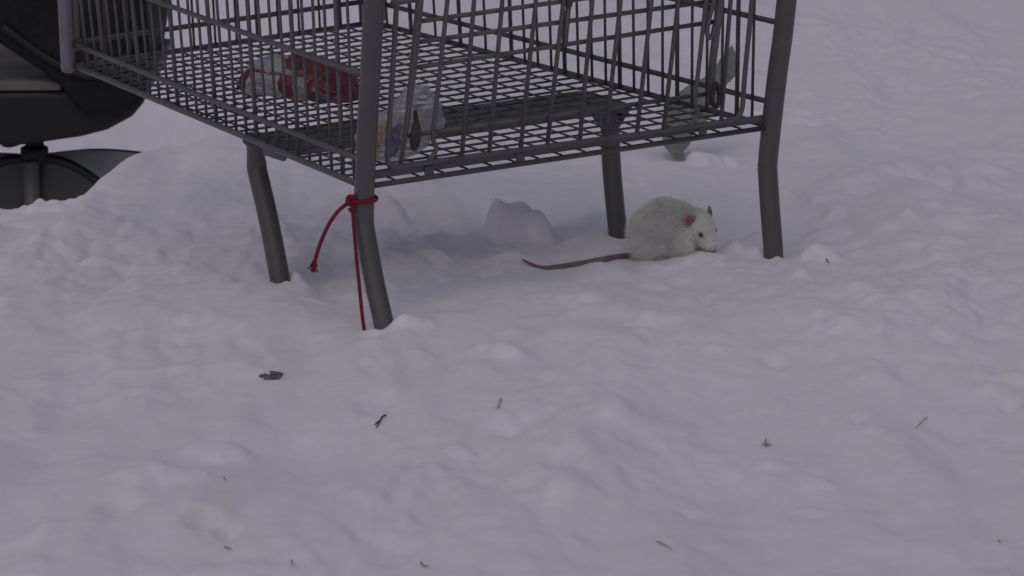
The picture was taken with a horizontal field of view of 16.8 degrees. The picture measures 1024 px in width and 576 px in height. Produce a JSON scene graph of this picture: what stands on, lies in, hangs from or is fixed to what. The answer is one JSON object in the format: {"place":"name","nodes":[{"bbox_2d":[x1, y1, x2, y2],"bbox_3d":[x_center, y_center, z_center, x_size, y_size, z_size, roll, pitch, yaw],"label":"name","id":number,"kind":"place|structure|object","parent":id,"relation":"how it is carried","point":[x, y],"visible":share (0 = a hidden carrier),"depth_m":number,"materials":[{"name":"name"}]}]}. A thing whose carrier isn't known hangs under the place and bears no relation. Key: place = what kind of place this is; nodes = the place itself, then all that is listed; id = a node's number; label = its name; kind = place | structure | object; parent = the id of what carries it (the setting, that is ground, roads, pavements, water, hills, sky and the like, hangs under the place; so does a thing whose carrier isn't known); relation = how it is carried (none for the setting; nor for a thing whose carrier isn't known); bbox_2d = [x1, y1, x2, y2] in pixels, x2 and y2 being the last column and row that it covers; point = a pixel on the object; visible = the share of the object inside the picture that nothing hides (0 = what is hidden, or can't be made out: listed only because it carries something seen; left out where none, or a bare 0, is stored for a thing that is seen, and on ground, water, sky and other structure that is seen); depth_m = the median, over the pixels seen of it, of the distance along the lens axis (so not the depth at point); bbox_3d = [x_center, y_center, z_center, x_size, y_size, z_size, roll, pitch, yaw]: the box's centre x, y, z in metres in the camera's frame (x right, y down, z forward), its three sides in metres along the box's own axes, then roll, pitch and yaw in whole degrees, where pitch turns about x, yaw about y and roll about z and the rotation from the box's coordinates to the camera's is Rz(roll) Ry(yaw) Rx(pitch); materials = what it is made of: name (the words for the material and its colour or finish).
{"place":"outdoors","nodes":[
{"label":"outdoors","id":0,"kind":"place"},
{"bbox_2d":[0,0,1023,575],"bbox_3d":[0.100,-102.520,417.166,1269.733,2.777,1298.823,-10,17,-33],"label":"snow ground","id":1,"kind":"structure","parent":0,"point":[154,322],"depth_m":3.64,"materials":[{"name":"white snow"}]},
{"bbox_2d":[0,0,169,208],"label":"office chair","id":2,"kind":"object","parent":1,"relation":"on","point":[43,97],"visible":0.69,"depth_m":5.50,"materials":[{"name":"black plastic"}]},
{"bbox_2d":[259,371,282,379],"bbox_3d":[-0.246,0.090,3.555,0.023,0.007,0.034,3,14,13],"label":"leaf scrap","id":3,"kind":"object","parent":1,"relation":"on","point":[275,375],"visible":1,"depth_m":3.55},
{"bbox_2d":[374,414,386,427],"bbox_3d":[-0.128,0.128,3.341,0.005,0.003,0.039,3,14,12],"label":"twig","id":4,"kind":"object","parent":1,"relation":"on","point":[379,421],"visible":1,"depth_m":3.34,"materials":[{"name":"brown wood"}]},
{"bbox_2d":[58,0,796,329],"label":"shopping cart","id":5,"kind":"object","parent":1,"relation":"on","point":[608,113],"visible":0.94,"depth_m":4.03,"materials":[{"name":"metal"}]},
{"bbox_2d":[236,54,358,102],"bbox_3d":[-0.253,-0.258,4.209,0.159,0.046,0.095,7,16,28],"label":"snack bag","id":6,"kind":"object","parent":5,"relation":"on","point":[300,80],"visible":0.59,"depth_m":4.18,"materials":[{"name":"red plastic"}]},
{"bbox_2d":[307,194,377,330],"bbox_3d":[-0.179,-0.017,3.775,0.071,0.173,0.061,4,15,19],"label":"red cord","id":7,"kind":"object","parent":5,"relation":"hanging from","point":[351,201],"visible":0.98,"depth_m":3.76,"materials":[{"name":"red fabric"}]},
{"bbox_2d":[354,83,445,161],"bbox_3d":[-0.125,-0.184,3.844,0.096,0.089,0.088,-10,17,-33],"label":"plastic bag","id":8,"kind":"object","parent":5,"relation":"in","point":[425,113],"visible":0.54,"depth_m":3.82,"materials":[{"name":"plastic"}]},
{"bbox_2d":[522,195,730,269],"bbox_3d":[0.139,-0.059,4.117,0.236,0.098,0.112,-4,14,-12],"label":"rat","id":9,"kind":"object","parent":1,"relation":"on","point":[663,228],"visible":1,"depth_m":4.11,"materials":[{"name":"white"}]},
{"bbox_2d":[661,45,734,159],"bbox_3d":[0.264,-0.267,4.938,0.063,0.131,0.204,7,16,29],"label":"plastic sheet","id":10,"kind":"object","parent":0,"point":[675,151],"visible":0.43,"depth_m":4.93,"materials":[{"name":"plastic"}]}
]}

